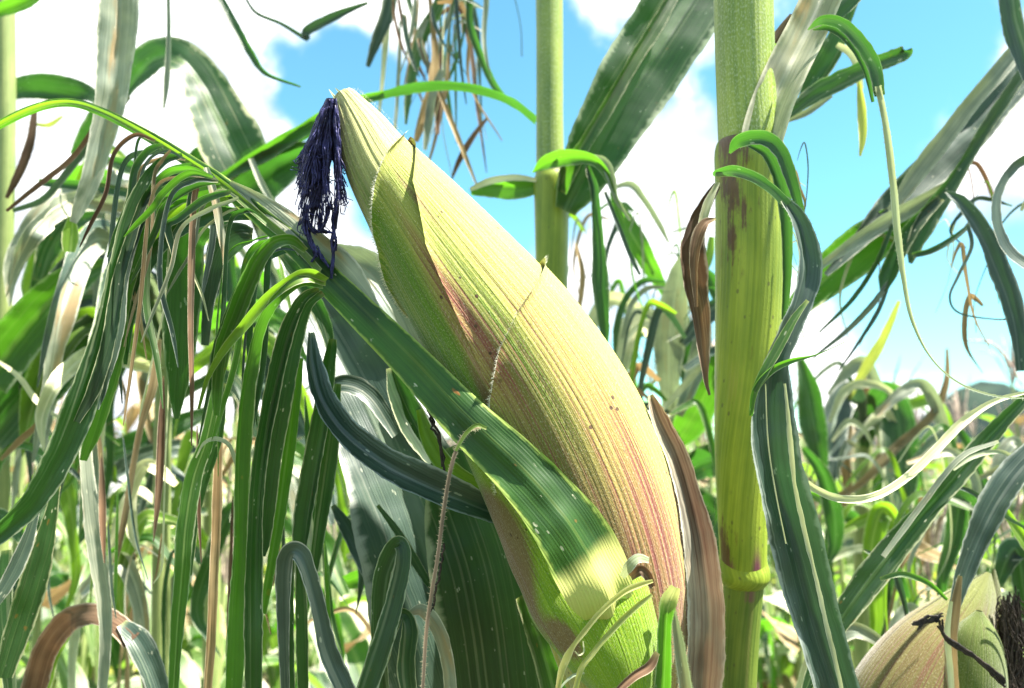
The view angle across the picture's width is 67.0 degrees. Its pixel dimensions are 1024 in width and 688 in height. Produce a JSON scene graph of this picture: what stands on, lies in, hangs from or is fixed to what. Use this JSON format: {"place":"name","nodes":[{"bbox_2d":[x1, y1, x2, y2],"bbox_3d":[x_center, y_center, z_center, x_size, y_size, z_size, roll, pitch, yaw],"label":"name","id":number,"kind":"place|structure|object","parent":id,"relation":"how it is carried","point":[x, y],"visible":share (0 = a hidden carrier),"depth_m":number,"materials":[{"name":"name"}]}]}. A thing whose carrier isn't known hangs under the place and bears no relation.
{"place":"outdoors","nodes":[
{"label":"outdoors","id":0,"kind":"place"},
{"bbox_2d":[10,445,1014,687],"bbox_3d":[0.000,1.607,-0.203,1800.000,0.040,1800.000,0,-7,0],"label":"ground","id":1,"kind":"structure","parent":0,"point":[931,473],"depth_m":28.79,"materials":[{"name":"soil"}]},
{"bbox_2d":[10,451,13,491],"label":"maize plant","id":2,"kind":"object","parent":1,"relation":"on","point":[12,467],"visible":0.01,"depth_m":5.29,"materials":[{"name":"green plant"}]},
{"bbox_2d":[10,463,68,571],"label":"maize plant","id":3,"kind":"object","parent":1,"relation":"on","point":[67,562],"depth_m":6.27,"materials":[{"name":"green plant"}]},
{"bbox_2d":[23,548,63,686],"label":"maize plant","id":4,"kind":"object","parent":1,"relation":"on","point":[27,649],"depth_m":3.21,"materials":[{"name":"green plant"}]},
{"bbox_2d":[20,536,70,671],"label":"maize plant","id":5,"kind":"object","parent":1,"relation":"on","point":[56,580],"visible":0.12,"depth_m":1.77,"materials":[{"name":"green plant"}]},
{"bbox_2d":[9,529,114,687],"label":"maize plant","id":6,"kind":"object","parent":1,"relation":"on","point":[90,669],"visible":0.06,"depth_m":1.98,"materials":[{"name":"green plant"}]},
{"bbox_2d":[59,550,65,566],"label":"maize plant","id":7,"kind":"object","parent":1,"relation":"on","point":[60,553],"visible":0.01,"depth_m":6.04,"materials":[{"name":"green plant"}]},
{"bbox_2d":[31,417,110,645],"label":"maize plant","id":8,"kind":"object","parent":1,"relation":"on","point":[58,537],"depth_m":2.03,"materials":[{"name":"green plant"}]},
{"bbox_2d":[10,497,138,687],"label":"maize plant","id":9,"kind":"object","parent":1,"relation":"on","point":[62,672],"visible":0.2,"depth_m":1.32,"materials":[{"name":"green plant"}]},
{"bbox_2d":[11,453,145,687],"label":"maize plant","id":10,"kind":"object","parent":1,"relation":"on","point":[64,577],"visible":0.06,"depth_m":1.60,"materials":[{"name":"green plant"}]},
{"bbox_2d":[56,404,124,571],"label":"maize plant","id":11,"kind":"object","parent":1,"relation":"on","point":[120,421],"visible":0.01,"depth_m":5.17,"materials":[{"name":"green plant"}]},
{"bbox_2d":[52,670,138,687],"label":"maize plant","id":12,"kind":"object","parent":1,"relation":"on","point":[135,673],"visible":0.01,"depth_m":2.81,"materials":[{"name":"green plant"}]},
{"bbox_2d":[68,482,126,571],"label":"maize plant","id":13,"kind":"object","parent":1,"relation":"on","point":[124,487],"visible":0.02,"depth_m":4.67,"materials":[{"name":"green plant"}]},
{"bbox_2d":[85,524,111,682],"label":"maize plant","id":14,"kind":"object","parent":1,"relation":"on","point":[93,679],"depth_m":3.12,"materials":[{"name":"green plant"}]},
{"bbox_2d":[19,395,225,687],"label":"maize plant","id":15,"kind":"object","parent":1,"relation":"on","point":[59,593],"visible":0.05,"depth_m":1.13,"materials":[{"name":"green plant"}]},
{"bbox_2d":[52,520,193,683],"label":"maize plant","id":16,"kind":"object","parent":1,"relation":"on","point":[61,548],"visible":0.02,"depth_m":3.51,"materials":[{"name":"green plant"}]},
{"bbox_2d":[55,475,202,687],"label":"maize plant","id":17,"kind":"object","parent":1,"relation":"on","point":[189,675],"visible":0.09,"depth_m":1.50,"materials":[{"name":"green plant"}]},
{"bbox_2d":[54,490,225,687],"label":"maize plant","id":18,"kind":"object","parent":1,"relation":"on","point":[61,541],"visible":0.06,"depth_m":2.08,"materials":[{"name":"green plant"}]},
{"bbox_2d":[55,401,231,687],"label":"maize plant","id":19,"kind":"object","parent":1,"relation":"on","point":[132,414],"visible":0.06,"depth_m":3.46,"materials":[{"name":"green plant"}]},
{"bbox_2d":[0,0,300,687],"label":"corn plant","id":20,"kind":"object","parent":1,"relation":"on","point":[227,131],"visible":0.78,"depth_m":0.69,"materials":[{"name":"green plant"}]},
{"bbox_2d":[3,146,333,676],"bbox_3d":[-0.347,0.754,0.685,0.284,1.916,0.483,4,-8,-29],"label":"corn plant","id":21,"kind":"object","parent":1,"relation":"on","point":[52,368],"visible":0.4,"depth_m":0.70,"materials":[{"name":"green plant"}]},
{"bbox_2d":[173,540,191,638],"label":"maize plant","id":22,"kind":"object","parent":1,"relation":"on","point":[186,621],"visible":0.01,"depth_m":3.83,"materials":[{"name":"green plant"}]},
{"bbox_2d":[17,264,350,687],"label":"corn plant","id":23,"kind":"object","parent":1,"relation":"on","point":[183,449],"visible":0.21,"depth_m":0.93,"materials":[{"name":"green plant"}]},
{"bbox_2d":[111,465,271,687],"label":"maize plant","id":24,"kind":"object","parent":1,"relation":"on","point":[135,682],"visible":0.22,"depth_m":1.28,"materials":[{"name":"green plant"}]},
{"bbox_2d":[187,423,231,626],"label":"maize plant","id":25,"kind":"object","parent":1,"relation":"on","point":[189,599],"visible":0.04,"depth_m":3.78,"materials":[{"name":"green plant"}]},
{"bbox_2d":[173,364,278,679],"bbox_3d":[-0.949,1.012,2.516,0.569,1.974,0.987,1,-7,-8],"label":"maize plant","id":26,"kind":"object","parent":1,"relation":"on","point":[273,638],"visible":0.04,"depth_m":2.42,"materials":[{"name":"green plant"}]},
{"bbox_2d":[174,488,280,687],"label":"maize plant","id":27,"kind":"object","parent":1,"relation":"on","point":[271,673],"visible":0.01,"depth_m":3.09,"materials":[{"name":"green plant"}]},
{"bbox_2d":[0,339,456,687],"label":"corn plant","id":28,"kind":"object","parent":1,"relation":"on","point":[22,599],"visible":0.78,"depth_m":0.42,"materials":[{"name":"green plant"}]},
{"bbox_2d":[139,397,346,687],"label":"maize plant","id":29,"kind":"object","parent":1,"relation":"on","point":[193,652],"visible":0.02,"depth_m":1.61,"materials":[{"name":"green plant"}]},
{"bbox_2d":[181,400,313,655],"bbox_3d":[-0.950,0.939,2.607,1.076,2.152,0.621,0,-7,-3],"label":"maize plant","id":30,"kind":"object","parent":1,"relation":"on","point":[186,641],"visible":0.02,"depth_m":2.74,"materials":[{"name":"green plant"}]},
{"bbox_2d":[187,579,317,675],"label":"maize plant","id":31,"kind":"object","parent":1,"relation":"on","point":[195,636],"visible":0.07,"depth_m":1.82,"materials":[{"name":"green plant"}]},
{"bbox_2d":[183,531,331,658],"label":"maize plant","id":32,"kind":"object","parent":1,"relation":"on","point":[186,634],"depth_m":3.77,"materials":[{"name":"green plant"}]},
{"bbox_2d":[263,533,289,575],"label":"maize plant","id":33,"kind":"object","parent":1,"relation":"on","point":[264,572],"depth_m":3.46,"materials":[{"name":"green plant"}]},
{"bbox_2d":[264,384,311,577],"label":"maize plant","id":34,"kind":"object","parent":1,"relation":"on","point":[310,395],"visible":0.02,"depth_m":4.44,"materials":[{"name":"green plant"}]},
{"bbox_2d":[220,500,369,687],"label":"maize plant","id":35,"kind":"object","parent":1,"relation":"on","point":[313,680],"visible":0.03,"depth_m":1.28,"materials":[{"name":"green plant"}]},
{"bbox_2d":[224,586,366,687],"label":"maize plant","id":36,"kind":"object","parent":1,"relation":"on","point":[323,679],"visible":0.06,"depth_m":1.54,"materials":[{"name":"green plant"}]},
{"bbox_2d":[251,463,354,609],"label":"maize plant","id":37,"kind":"object","parent":1,"relation":"on","point":[351,594],"visible":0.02,"depth_m":3.01,"materials":[{"name":"green plant"}]},
{"bbox_2d":[243,562,369,687],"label":"maize plant","id":38,"kind":"object","parent":1,"relation":"on","point":[356,654],"visible":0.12,"depth_m":1.73,"materials":[{"name":"green plant"}]},
{"bbox_2d":[262,595,370,687],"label":"maize plant","id":39,"kind":"object","parent":1,"relation":"on","point":[362,609],"visible":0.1,"depth_m":1.96,"materials":[{"name":"green plant"}]},
{"bbox_2d":[327,520,335,533],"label":"maize plant","id":40,"kind":"object","parent":1,"relation":"on","point":[329,525],"visible":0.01,"depth_m":5.27,"materials":[{"name":"green plant"}]},
{"bbox_2d":[319,504,352,662],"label":"maize plant","id":41,"kind":"object","parent":1,"relation":"on","point":[348,565],"visible":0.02,"depth_m":3.42,"materials":[{"name":"green plant"}]},
{"bbox_2d":[308,565,365,668],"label":"maize plant","id":42,"kind":"object","parent":1,"relation":"on","point":[312,659],"visible":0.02,"depth_m":3.00,"materials":[{"name":"green plant"}]},
{"bbox_2d":[357,427,454,593],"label":"maize plant","id":43,"kind":"object","parent":1,"relation":"on","point":[449,440],"visible":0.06,"depth_m":2.66,"materials":[{"name":"green plant"}]},
{"bbox_2d":[279,244,565,687],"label":"corn plant","id":44,"kind":"object","parent":1,"relation":"on","point":[376,421],"visible":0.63,"depth_m":0.42,"materials":[{"name":"green plant"}]},
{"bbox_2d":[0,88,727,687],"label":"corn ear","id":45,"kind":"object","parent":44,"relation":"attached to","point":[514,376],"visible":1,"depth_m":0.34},
{"bbox_2d":[220,0,713,341],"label":"corn plant","id":46,"kind":"object","parent":1,"relation":"on","point":[656,49],"visible":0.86,"depth_m":0.61,"materials":[{"name":"green plant"}]},
{"bbox_2d":[568,181,718,554],"bbox_3d":[0.155,0.760,0.750,0.224,1.921,0.289,-2,-7,14],"label":"corn plant","id":47,"kind":"object","parent":1,"relation":"on","point":[665,328],"visible":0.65,"depth_m":0.82,"materials":[{"name":"green plant"}]},
{"bbox_2d":[639,339,713,421],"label":"maize plant","id":48,"kind":"object","parent":1,"relation":"on","point":[651,379],"visible":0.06,"depth_m":3.70,"materials":[{"name":"green plant"}]},
{"bbox_2d":[686,431,705,452],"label":"maize plant","id":49,"kind":"object","parent":1,"relation":"on","point":[691,446],"visible":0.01,"depth_m":5.53,"materials":[{"name":"green plant"}]},
{"bbox_2d":[697,481,715,496],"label":"maize plant","id":50,"kind":"object","parent":1,"relation":"on","point":[706,486],"visible":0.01,"depth_m":5.34,"materials":[{"name":"green plant"}]},
{"bbox_2d":[643,311,797,683],"bbox_3d":[0.647,0.912,2.678,0.642,2.227,1.113,4,-8,-31],"label":"maize plant","id":51,"kind":"object","parent":1,"relation":"on","point":[770,613],"visible":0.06,"depth_m":2.39,"materials":[{"name":"green plant"}]},
{"bbox_2d":[701,428,785,687],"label":"maize plant","id":52,"kind":"object","parent":1,"relation":"on","point":[702,438],"visible":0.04,"depth_m":3.13,"materials":[{"name":"green plant"}]},
{"bbox_2d":[698,324,815,611],"bbox_3d":[0.453,0.902,1.647,0.569,1.974,0.987,5,-9,-36],"label":"maize plant","id":53,"kind":"object","parent":1,"relation":"on","point":[777,598],"visible":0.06,"depth_m":1.68,"materials":[{"name":"green plant"}]},
{"bbox_2d":[757,546,794,687],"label":"maize plant","id":54,"kind":"object","parent":1,"relation":"on","point":[770,564],"visible":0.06,"depth_m":3.50,"materials":[{"name":"green plant"}]},
{"bbox_2d":[762,372,797,687],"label":"maize plant","id":55,"kind":"object","parent":1,"relation":"on","point":[786,681],"visible":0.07,"depth_m":2.76,"materials":[{"name":"green plant"}]},
{"bbox_2d":[767,552,796,685],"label":"maize plant","id":56,"kind":"object","parent":1,"relation":"on","point":[794,679],"visible":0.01,"depth_m":3.80,"materials":[{"name":"green plant"}]},
{"bbox_2d":[767,461,838,687],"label":"maize plant","id":57,"kind":"object","parent":1,"relation":"on","point":[788,670],"visible":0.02,"depth_m":3.11,"materials":[{"name":"green plant"}]},
{"bbox_2d":[761,517,847,665],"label":"maize plant","id":58,"kind":"object","parent":1,"relation":"on","point":[763,662],"visible":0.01,"depth_m":3.81,"materials":[{"name":"green plant"}]},
{"bbox_2d":[722,462,890,687],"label":"maize plant","id":59,"kind":"object","parent":1,"relation":"on","point":[788,636],"visible":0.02,"depth_m":1.27,"materials":[{"name":"green plant"}]},
{"bbox_2d":[804,457,821,516],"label":"maize plant","id":60,"kind":"object","parent":1,"relation":"on","point":[819,507],"visible":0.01,"depth_m":8.24,"materials":[{"name":"green plant"}]},
{"bbox_2d":[793,387,853,645],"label":"maize plant","id":61,"kind":"object","parent":1,"relation":"on","point":[801,443],"visible":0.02,"depth_m":5.55,"materials":[{"name":"green plant"}]},
{"bbox_2d":[758,558,892,687],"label":"maize plant","id":62,"kind":"object","parent":1,"relation":"on","point":[766,626],"visible":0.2,"depth_m":1.70,"materials":[{"name":"green plant"}]},
{"bbox_2d":[800,450,853,665],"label":"maize plant","id":63,"kind":"object","parent":1,"relation":"on","point":[848,573],"visible":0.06,"depth_m":1.77,"materials":[{"name":"green plant"}]},
{"bbox_2d":[770,506,898,610],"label":"maize plant","id":64,"kind":"object","parent":1,"relation":"on","point":[823,527],"visible":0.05,"depth_m":3.04,"materials":[{"name":"green plant"}]},
{"bbox_2d":[826,385,855,475],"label":"maize plant","id":65,"kind":"object","parent":1,"relation":"on","point":[852,434],"visible":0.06,"depth_m":6.17,"materials":[{"name":"green plant"}]},
{"bbox_2d":[816,479,876,663],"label":"maize plant","id":66,"kind":"object","parent":1,"relation":"on","point":[835,572],"depth_m":5.31,"materials":[{"name":"green plant"}]},
{"bbox_2d":[680,0,1023,687],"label":"corn plant","id":67,"kind":"object","parent":1,"relation":"on","point":[767,73],"visible":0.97,"depth_m":0.40,"materials":[{"name":"green plant"}]},
{"bbox_2d":[767,300,987,669],"bbox_3d":[0.440,0.840,0.913,0.442,1.803,0.262,4,-8,-28],"label":"corn plant","id":68,"kind":"object","parent":1,"relation":"on","point":[868,403],"visible":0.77,"depth_m":1.00,"materials":[{"name":"green plant"}]},
{"bbox_2d":[836,355,924,604],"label":"maize plant","id":69,"kind":"object","parent":1,"relation":"on","point":[847,542],"visible":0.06,"depth_m":2.31,"materials":[{"name":"green plant"}]},
{"bbox_2d":[833,436,952,640],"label":"maize plant","id":70,"kind":"object","parent":1,"relation":"on","point":[876,443],"visible":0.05,"depth_m":4.26,"materials":[{"name":"green plant"}]},
{"bbox_2d":[853,458,932,537],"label":"maize plant","id":71,"kind":"object","parent":1,"relation":"on","point":[929,478],"depth_m":6.95,"materials":[{"name":"green plant"}]},
{"bbox_2d":[844,381,958,582],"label":"maize plant","id":72,"kind":"object","parent":1,"relation":"on","point":[933,481],"visible":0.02,"depth_m":4.62,"materials":[{"name":"green plant"}]},
{"bbox_2d":[789,0,1023,372],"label":"corn plant","id":73,"kind":"object","parent":1,"relation":"on","point":[929,179],"visible":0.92,"depth_m":0.57,"materials":[{"name":"green plant"}]},
{"bbox_2d":[795,395,1023,687],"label":"corn plant","id":74,"kind":"object","parent":1,"relation":"on","point":[877,581],"visible":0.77,"depth_m":0.45,"materials":[{"name":"green plant"}]},
{"bbox_2d":[855,569,1023,687],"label":"corn ear","id":75,"kind":"object","parent":74,"relation":"attached to","point":[907,651],"visible":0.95,"depth_m":0.45},
{"bbox_2d":[852,390,992,606],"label":"maize plant","id":76,"kind":"object","parent":1,"relation":"on","point":[916,414],"visible":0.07,"depth_m":3.21,"materials":[{"name":"green plant"}]},
{"bbox_2d":[915,509,951,589],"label":"maize plant","id":77,"kind":"object","parent":1,"relation":"on","point":[950,587],"depth_m":5.44,"materials":[{"name":"green plant"}]},
{"bbox_2d":[934,469,941,479],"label":"maize plant","id":78,"kind":"object","parent":1,"relation":"on","point":[937,476],"depth_m":8.01,"materials":[{"name":"green plant"}]},
{"bbox_2d":[881,470,1010,591],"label":"maize plant","id":79,"kind":"object","parent":1,"relation":"on","point":[926,489],"visible":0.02,"depth_m":4.08,"materials":[{"name":"green plant"}]},
{"bbox_2d":[872,450,1023,656],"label":"maize plant","id":80,"kind":"object","parent":1,"relation":"on","point":[935,540],"visible":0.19,"depth_m":1.26,"materials":[{"name":"green plant"}]},
{"bbox_2d":[893,526,1006,614],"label":"maize plant","id":81,"kind":"object","parent":1,"relation":"on","point":[988,563],"depth_m":1.99,"materials":[{"name":"green plant"}]},
{"bbox_2d":[879,374,1021,602],"bbox_3d":[1.774,1.065,2.859,0.883,1.940,0.480,-3,-8,20],"label":"maize plant","id":82,"kind":"object","parent":1,"relation":"on","point":[934,465],"visible":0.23,"depth_m":2.97,"materials":[{"name":"green plant"}]},
{"bbox_2d":[900,458,1023,643],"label":"maize plant","id":83,"kind":"object","parent":1,"relation":"on","point":[1019,504],"visible":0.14,"depth_m":1.29,"materials":[{"name":"green plant"}]},
{"bbox_2d":[927,400,996,571],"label":"maize plant","id":84,"kind":"object","parent":1,"relation":"on","point":[936,472],"visible":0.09,"depth_m":7.30,"materials":[{"name":"green plant"}]},
{"bbox_2d":[951,404,989,584],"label":"maize plant","id":85,"kind":"object","parent":1,"relation":"on","point":[986,462],"visible":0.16,"depth_m":5.97,"materials":[{"name":"green plant"}]},
{"bbox_2d":[918,340,1023,606],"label":"maize plant","id":86,"kind":"object","parent":1,"relation":"on","point":[1004,592],"visible":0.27,"depth_m":1.61,"materials":[{"name":"green plant"}]},
{"bbox_2d":[934,465,1020,588],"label":"maize plant","id":87,"kind":"object","parent":1,"relation":"on","point":[987,468],"depth_m":4.42,"materials":[{"name":"green plant"}]},
{"bbox_2d":[942,336,1023,591],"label":"maize plant","id":88,"kind":"object","parent":1,"relation":"on","point":[1019,420],"visible":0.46,"depth_m":3.48,"materials":[{"name":"green plant"}]},
{"bbox_2d":[954,400,1015,585],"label":"maize plant","id":89,"kind":"object","parent":1,"relation":"on","point":[1012,507],"visible":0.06,"depth_m":4.17,"materials":[{"name":"green plant"}]},
{"bbox_2d":[984,521,1023,587],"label":"maize plant","id":90,"kind":"object","parent":1,"relation":"on","point":[987,568],"visible":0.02,"depth_m":3.06,"materials":[{"name":"green plant"}]},
{"bbox_2d":[994,411,1023,513],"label":"maize plant","id":91,"kind":"object","parent":1,"relation":"on","point":[995,446],"visible":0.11,"depth_m":7.39,"materials":[{"name":"green plant"}]},
{"bbox_2d":[996,422,1023,535],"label":"maize plant","id":92,"kind":"object","parent":1,"relation":"on","point":[1022,515],"visible":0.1,"depth_m":4.54,"materials":[{"name":"green plant"}]},
{"bbox_2d":[13,0,1023,437],"label":"sky","id":93,"kind":"structure","parent":0,"point":[954,43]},
{"bbox_2d":[104,381,1023,444],"bbox_3d":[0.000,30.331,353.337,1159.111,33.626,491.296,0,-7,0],"label":"hills","id":94,"kind":"structure","parent":0,"point":[975,399],"depth_m":382.68,"materials":[{"name":"green plant"}]}
]}

